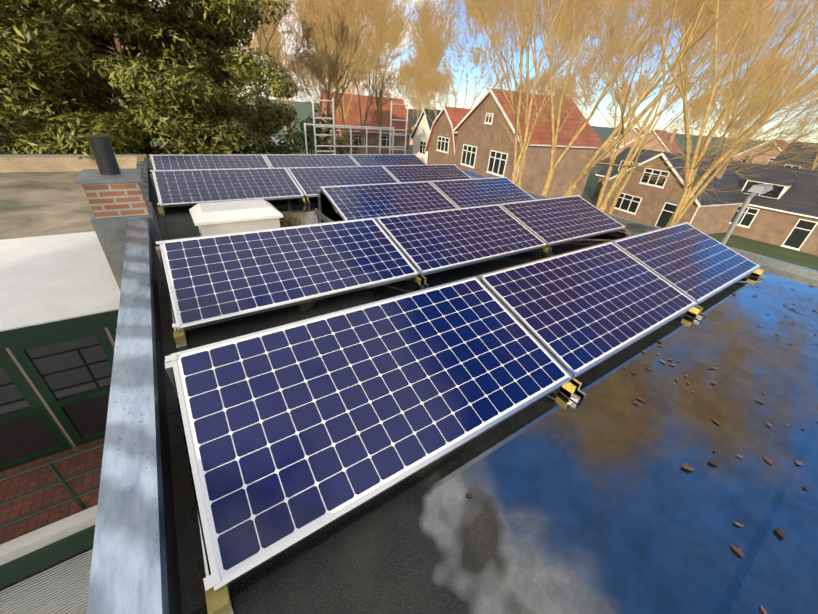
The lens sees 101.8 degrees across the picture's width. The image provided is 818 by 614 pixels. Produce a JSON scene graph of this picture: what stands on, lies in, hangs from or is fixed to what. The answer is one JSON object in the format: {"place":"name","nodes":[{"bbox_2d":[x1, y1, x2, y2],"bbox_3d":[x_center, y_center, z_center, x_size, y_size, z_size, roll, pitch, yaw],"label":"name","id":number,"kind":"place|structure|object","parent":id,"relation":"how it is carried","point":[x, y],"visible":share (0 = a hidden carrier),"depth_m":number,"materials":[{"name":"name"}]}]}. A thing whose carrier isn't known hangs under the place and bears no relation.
{"place":"outdoors","nodes":[
{"label":"outdoors","id":0,"kind":"place"},
{"bbox_2d":[0,437,104,613],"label":"balcony","id":1,"kind":"structure","parent":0,"point":[45,560],"depth_m":4.20,"materials":[{"name":"tile"}]},
{"bbox_2d":[0,443,103,527],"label":"balcony railing","id":2,"kind":"object","parent":1,"relation":"on","point":[59,476],"visible":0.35,"depth_m":4.02,"materials":[{"name":"metal"}]},
{"bbox_2d":[0,154,149,239],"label":"neighbour roof","id":3,"kind":"structure","parent":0,"point":[42,194],"depth_m":9.04,"materials":[{"name":"beige concrete"}]},
{"bbox_2d":[116,1,164,151],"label":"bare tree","id":4,"kind":"object","parent":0,"point":[152,144],"depth_m":23.76,"materials":[{"name":"brown plant"}]},
{"bbox_2d":[237,127,285,147],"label":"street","id":5,"kind":"structure","parent":0,"point":[274,140],"depth_m":68.87,"materials":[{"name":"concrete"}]},
{"bbox_2d":[1,93,817,270],"bbox_3d":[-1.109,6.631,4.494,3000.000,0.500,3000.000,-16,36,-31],"label":"ground","id":6,"kind":"structure","parent":0,"point":[784,254],"depth_m":51.31,"materials":[{"name":"green plant"}]},
{"bbox_2d":[0,141,19,153],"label":"evergreen shrub","id":7,"kind":"object","parent":6,"relation":"on","point":[6,152],"depth_m":11.41,"materials":[{"name":"green plant"}]},
{"bbox_2d":[0,231,120,471],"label":"annex","id":8,"kind":"object","parent":6,"relation":"on","point":[59,300],"visible":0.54,"depth_m":4.69,"materials":[{"name":"green paint"}]},
{"bbox_2d":[0,0,310,165],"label":"evergreen tree","id":9,"kind":"object","parent":6,"relation":"on","point":[170,72],"visible":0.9,"depth_m":12.73,"materials":[{"name":"green plant"}]},
{"bbox_2d":[161,131,214,154],"bbox_3d":[-10.003,-4.333,14.763,3.137,6.507,4.128,5,31,1],"label":"evergreen shrub","id":10,"kind":"object","parent":6,"relation":"on","point":[184,151],"visible":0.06,"depth_m":13.65,"materials":[{"name":"green plant"}]},
{"bbox_2d":[207,120,270,155],"bbox_3d":[-8.025,-5.362,16.428,3.302,6.849,4.345,-43,54,-51],"label":"evergreen shrub","id":11,"kind":"object","parent":6,"relation":"on","point":[228,151],"visible":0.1,"depth_m":14.01,"materials":[{"name":"green plant"}]},
{"bbox_2d":[222,0,294,78],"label":"bare tree","id":12,"kind":"object","parent":6,"relation":"on","point":[264,44],"visible":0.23,"depth_m":29.39,"materials":[{"name":"brown plant"}]},
{"bbox_2d":[181,0,341,139],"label":"bare tree","id":13,"kind":"object","parent":6,"relation":"on","point":[306,34],"visible":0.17,"depth_m":24.24,"materials":[{"name":"brown plant"}]},
{"bbox_2d":[241,10,301,142],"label":"bare tree","id":14,"kind":"object","parent":6,"relation":"on","point":[285,128],"visible":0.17,"depth_m":43.29,"materials":[{"name":"brown plant"}]},
{"bbox_2d":[231,0,318,143],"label":"bare tree","id":15,"kind":"object","parent":6,"relation":"on","point":[298,81],"visible":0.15,"depth_m":33.00,"materials":[{"name":"brown plant"}]},
{"bbox_2d":[268,133,305,153],"bbox_3d":[-7.065,-6.152,18.535,3.843,6.184,4.309,-23,40,-38],"label":"evergreen shrub","id":16,"kind":"object","parent":6,"relation":"on","point":[295,151],"visible":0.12,"depth_m":17.52,"materials":[{"name":"green plant"}]},
{"bbox_2d":[277,119,324,153],"bbox_3d":[-6.088,-8.419,21.863,4.227,6.802,4.740,15,32,17],"label":"evergreen shrub","id":17,"kind":"object","parent":6,"relation":"on","point":[294,135],"visible":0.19,"depth_m":20.35,"materials":[{"name":"green plant"}]},
{"bbox_2d":[297,49,333,103],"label":"bare tree","id":18,"kind":"object","parent":6,"relation":"on","point":[313,81],"visible":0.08,"depth_m":59.64,"materials":[{"name":"brown plant"}]},
{"bbox_2d":[288,0,369,150],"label":"bare tree","id":19,"kind":"object","parent":6,"relation":"on","point":[295,2],"visible":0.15,"depth_m":37.12,"materials":[{"name":"brown plant"}]},
{"bbox_2d":[298,108,360,153],"bbox_3d":[-6.397,-11.870,26.994,4.611,7.420,5.170,-16,37,-31],"label":"evergreen shrub","id":20,"kind":"object","parent":6,"relation":"on","point":[324,131],"visible":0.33,"depth_m":25.31,"materials":[{"name":"green plant"}]},
{"bbox_2d":[315,55,345,98],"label":"bare tree","id":21,"kind":"object","parent":6,"relation":"on","point":[330,89],"visible":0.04,"depth_m":75.88,"materials":[{"name":"brown plant"}]},
{"bbox_2d":[273,0,408,153],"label":"bare tree","id":22,"kind":"object","parent":6,"relation":"on","point":[368,11],"visible":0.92,"depth_m":24.30,"materials":[{"name":"brown plant"}]},
{"bbox_2d":[304,96,408,153],"bbox_3d":[-1.732,-2.515,11.449,2.968,7.960,0.798,-16,36,-31],"label":"scaffold","id":23,"kind":"object","parent":6,"relation":"on","point":[350,127],"visible":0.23,"depth_m":9.61,"materials":[{"name":"silver metal"}]},
{"bbox_2d":[334,30,388,94],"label":"bare tree","id":24,"kind":"object","parent":6,"relation":"on","point":[355,87],"visible":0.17,"depth_m":50.07,"materials":[{"name":"brown plant"}]},
{"bbox_2d":[287,0,441,153],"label":"bare tree","id":25,"kind":"object","parent":6,"relation":"on","point":[329,39],"visible":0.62,"depth_m":29.56,"materials":[{"name":"brown plant"}]},
{"bbox_2d":[318,92,412,153],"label":"house","id":26,"kind":"structure","parent":6,"relation":"on","point":[399,112],"depth_m":45.46,"materials":[{"name":"brown brick"}]},
{"bbox_2d":[326,0,409,153],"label":"bare tree","id":27,"kind":"object","parent":6,"relation":"on","point":[379,102],"visible":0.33,"depth_m":32.41,"materials":[{"name":"brown plant"}]},
{"bbox_2d":[388,59,431,108],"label":"bare tree","id":28,"kind":"object","parent":6,"relation":"on","point":[402,95],"visible":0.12,"depth_m":80.92,"materials":[{"name":"brown plant"}]},
{"bbox_2d":[406,108,427,144],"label":"house","id":29,"kind":"structure","parent":6,"relation":"on","point":[411,120],"depth_m":82.47,"materials":[{"name":"red brick"}]},
{"bbox_2d":[400,46,458,124],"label":"bare tree","id":30,"kind":"object","parent":6,"relation":"on","point":[425,86],"visible":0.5,"depth_m":48.94,"materials":[{"name":"brown plant"}]},
{"bbox_2d":[410,108,471,163],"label":"house","id":31,"kind":"structure","parent":6,"relation":"on","point":[421,131],"depth_m":38.27,"materials":[{"name":"white paint"}]},
{"bbox_2d":[425,66,460,109],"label":"bare tree","id":32,"kind":"object","parent":6,"relation":"on","point":[445,93],"visible":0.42,"depth_m":60.38,"materials":[{"name":"brown plant"}]},
{"bbox_2d":[424,106,470,163],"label":"gambrel house","id":33,"kind":"structure","parent":6,"relation":"on","point":[440,147],"depth_m":32.57,"materials":[{"name":"brown brick"}]},
{"bbox_2d":[398,0,542,122],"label":"bare tree","id":34,"kind":"object","parent":6,"relation":"on","point":[431,59],"visible":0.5,"depth_m":31.97,"materials":[{"name":"brown plant"}]},
{"bbox_2d":[513,74,534,92],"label":"bare tree","id":35,"kind":"object","parent":6,"relation":"on","point":[524,85],"visible":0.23,"depth_m":78.05,"materials":[{"name":"brown plant"}]},
{"bbox_2d":[452,87,604,197],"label":"house","id":36,"kind":"structure","parent":6,"relation":"on","point":[479,153],"depth_m":25.41,"materials":[{"name":"brown brick"}]},
{"bbox_2d":[418,0,645,188],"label":"bare tree","id":37,"kind":"object","parent":6,"relation":"on","point":[522,161],"visible":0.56,"depth_m":16.18,"materials":[{"name":"beige plant"}]},
{"bbox_2d":[553,63,591,113],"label":"bare tree","id":38,"kind":"object","parent":6,"relation":"on","point":[569,95],"visible":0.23,"depth_m":50.65,"materials":[{"name":"brown plant"}]},
{"bbox_2d":[525,0,627,94],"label":"bare tree","id":39,"kind":"object","parent":6,"relation":"on","point":[560,63],"visible":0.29,"depth_m":29.95,"materials":[{"name":"brown plant"}]},
{"bbox_2d":[602,65,657,149],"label":"bare tree","id":40,"kind":"object","parent":6,"relation":"on","point":[636,86],"visible":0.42,"depth_m":54.43,"materials":[{"name":"brown plant"}]},
{"bbox_2d":[447,0,817,221],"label":"bare tree","id":41,"kind":"object","parent":6,"relation":"on","point":[593,161],"visible":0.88,"depth_m":10.68,"materials":[{"name":"beige plant"}]},
{"bbox_2d":[551,0,782,213],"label":"bare tree","id":42,"kind":"object","parent":6,"relation":"on","point":[604,185],"visible":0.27,"depth_m":20.28,"materials":[{"name":"brown plant"}]},
{"bbox_2d":[592,147,745,199],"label":"house terrace","id":43,"kind":"structure","parent":6,"relation":"on","point":[623,154],"depth_m":38.32,"materials":[{"name":"brown brick"}]},
{"bbox_2d":[602,153,744,233],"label":"house","id":44,"kind":"structure","parent":6,"relation":"on","point":[645,199],"depth_m":29.52,"materials":[{"name":"brown brick"}]},
{"bbox_2d":[598,0,817,225],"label":"bare tree","id":45,"kind":"object","parent":6,"relation":"on","point":[725,31],"visible":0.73,"depth_m":9.51,"materials":[{"name":"beige plant"}]},
{"bbox_2d":[678,81,745,153],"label":"bare tree","id":46,"kind":"object","parent":6,"relation":"on","point":[693,111],"visible":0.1,"depth_m":68.67,"materials":[{"name":"brown plant"}]},
{"bbox_2d":[628,0,817,226],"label":"bare tree","id":47,"kind":"object","parent":6,"relation":"on","point":[705,144],"visible":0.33,"depth_m":12.10,"materials":[{"name":"brown plant"}]},
{"bbox_2d":[720,184,772,244],"bbox_3d":[6.308,0.762,7.976,0.917,7.050,0.220,-16,36,-31],"label":"street lamp","id":48,"kind":"object","parent":6,"relation":"on","point":[759,189],"visible":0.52,"depth_m":6.18,"materials":[{"name":"grey metal"}]},
{"bbox_2d":[719,41,817,152],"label":"bare tree","id":49,"kind":"object","parent":6,"relation":"on","point":[757,103],"visible":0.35,"depth_m":36.96,"materials":[{"name":"brown plant"}]},
{"bbox_2d":[795,80,817,169],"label":"bare tree","id":50,"kind":"object","parent":6,"relation":"on","point":[816,158],"visible":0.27,"depth_m":42.89,"materials":[{"name":"brown plant"}]},
{"bbox_2d":[149,172,817,613],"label":"roof deck","id":51,"kind":"structure","parent":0,"point":[599,498],"depth_m":1.57,"materials":[{"name":"black rubber"}]},
{"bbox_2d":[155,251,205,602],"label":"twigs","id":52,"kind":"object","parent":51,"relation":"on","point":[199,575],"visible":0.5,"depth_m":1.47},
{"bbox_2d":[148,154,270,169],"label":"solar panel","id":53,"kind":"object","parent":51,"relation":"on","point":[183,162],"visible":0.65,"depth_m":6.49,"materials":[{"name":"blue glass"}]},
{"bbox_2d":[150,167,308,216],"bbox_3d":[-2.869,-1.944,5.379,2.070,0.421,1.277,-16,36,-31],"label":"solar panel","id":54,"kind":"object","parent":51,"relation":"on","point":[187,187],"visible":1,"depth_m":5.21,"materials":[{"name":"blue glass"}]},
{"bbox_2d":[189,199,282,236],"bbox_3d":[-2.013,-0.995,3.929,0.900,0.410,0.560,-16,36,-31],"label":"skylight","id":55,"kind":"object","parent":51,"relation":"on","point":[216,218],"visible":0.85,"depth_m":3.72,"materials":[{"name":"white paint"}]},
{"bbox_2d":[156,217,426,351],"bbox_3d":[-1.020,-0.411,3.070,2.070,0.421,1.277,-16,36,-31],"label":"solar panel","id":56,"kind":"object","parent":51,"relation":"on","point":[213,279],"visible":1,"depth_m":2.83,"materials":[{"name":"blue glass"}]},
{"bbox_2d":[264,154,358,167],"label":"solar panel","id":57,"kind":"object","parent":51,"relation":"on","point":[298,160],"visible":0.62,"depth_m":7.52,"materials":[{"name":"blue glass"}]},
{"bbox_2d":[287,165,397,204],"bbox_3d":[-1.194,-2.417,6.405,2.070,0.421,1.277,-16,36,-31],"label":"solar panel","id":58,"kind":"object","parent":51,"relation":"on","point":[309,181],"visible":0.69,"depth_m":6.28,"materials":[{"name":"blue glass"}]},
{"bbox_2d":[165,276,583,613],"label":"solar panel","id":59,"kind":"object","parent":51,"relation":"on","point":[295,433],"visible":1,"depth_m":1.60,"materials":[{"name":"blue glass"}]},
{"bbox_2d":[315,181,457,221],"bbox_3d":[-0.270,-1.651,5.251,2.070,0.421,1.277,-16,36,-31],"label":"solar panel","id":60,"kind":"object","parent":51,"relation":"on","point":[354,202],"visible":0.85,"depth_m":5.07,"materials":[{"name":"blue glass"}]},
{"bbox_2d":[349,154,426,165],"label":"solar panel","id":61,"kind":"object","parent":51,"relation":"on","point":[382,159],"visible":0.52,"depth_m":8.57,"materials":[{"name":"blue glass"}]},
{"bbox_2d":[383,164,471,181],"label":"solar panel","id":62,"kind":"object","parent":51,"relation":"on","point":[414,173],"visible":0.67,"depth_m":7.37,"materials":[{"name":"blue glass"}]},
{"bbox_2d":[376,204,552,287],"bbox_3d":[0.654,-0.884,4.096,2.070,0.421,1.277,-16,36,-31],"label":"solar panel","id":63,"kind":"object","parent":51,"relation":"on","point":[429,242],"visible":1,"depth_m":3.90,"materials":[{"name":"blue glass"}]},
{"bbox_2d":[429,177,535,207],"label":"solar panel","id":64,"kind":"object","parent":51,"relation":"on","point":[460,193],"visible":0.79,"depth_m":6.15,"materials":[{"name":"blue glass"}]},
{"bbox_2d":[500,195,629,255],"bbox_3d":[2.329,-1.357,5.122,2.070,0.421,1.277,-16,36,-31],"label":"solar panel","id":65,"kind":"object","parent":51,"relation":"on","point":[556,221],"visible":0.96,"depth_m":4.96,"materials":[{"name":"blue glass"}]},
{"bbox_2d":[477,241,704,398],"bbox_3d":[1.579,-0.117,2.942,2.070,0.421,1.277,-16,36,-31],"label":"solar panel","id":66,"kind":"object","parent":51,"relation":"on","point":[578,312],"visible":0.98,"depth_m":2.71,"materials":[{"name":"blue glass"}]},
{"bbox_2d":[466,250,817,613],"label":"fallen leaves","id":67,"kind":"object","parent":51,"relation":"on","point":[780,531],"visible":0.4,"depth_m":1.82,"materials":[{"name":"brown plant"}]},
{"bbox_2d":[613,222,766,316],"bbox_3d":[3.253,-0.590,3.968,2.070,0.421,1.277,-16,36,-31],"label":"solar panel","id":68,"kind":"object","parent":51,"relation":"on","point":[692,262],"visible":0.92,"depth_m":3.78,"materials":[{"name":"blue glass"}]},
{"bbox_2d":[149,0,817,142],"label":"sky","id":69,"kind":"structure","parent":0,"point":[596,120],"materials":[{"name":"blue"}]},
{"bbox_2d":[600,128,646,162],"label":"house","id":70,"kind":"structure","parent":0,"point":[606,158],"depth_m":78.03,"materials":[{"name":"red brick"}]},
{"bbox_2d":[615,129,683,154],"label":"house","id":71,"kind":"structure","parent":0,"point":[653,144],"depth_m":59.05,"materials":[{"name":"red tile"}]},
{"bbox_2d":[733,139,797,164],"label":"house","id":72,"kind":"structure","parent":0,"point":[768,159],"depth_m":66.81,"materials":[{"name":"red brick"}]},
{"bbox_2d":[725,162,817,255],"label":"house terrace","id":73,"kind":"structure","parent":0,"point":[785,214],"depth_m":28.32,"materials":[{"name":"brown brick"}]},
{"bbox_2d":[770,141,817,170],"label":"house","id":74,"kind":"structure","parent":0,"point":[800,163],"depth_m":51.84,"materials":[{"name":"red brick"}]},
{"bbox_3d":[1.508,2.640,4.913,6.865,6.280,15.350,-16,36,-31],"label":"building","id":75,"kind":"object","parent":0,"visible":0},
{"bbox_2d":[75,135,160,291],"bbox_3d":[-3.149,-1.029,3.690,0.510,1.550,0.600,-16,36,-31],"label":"chimney","id":76,"kind":"object","parent":75,"relation":"on","point":[116,196],"visible":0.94,"depth_m":3.42,"materials":[{"name":"red brick"}]},
{"bbox_2d":[147,166,181,613],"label":"parapet wall","id":77,"kind":"structure","parent":75,"relation":"on","point":[174,592],"depth_m":1.44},
{"bbox_2d":[86,161,168,613],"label":"parapet coping","id":78,"kind":"object","parent":77,"relation":"on","point":[128,573],"visible":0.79,"depth_m":1.22,"materials":[{"name":"metal"}]},
{"bbox_2d":[148,164,817,280],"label":"roof edge trim","id":79,"kind":"structure","parent":75,"relation":"on","point":[786,266],"depth_m":4.64,"materials":[{"name":"grey metal"}]}
]}

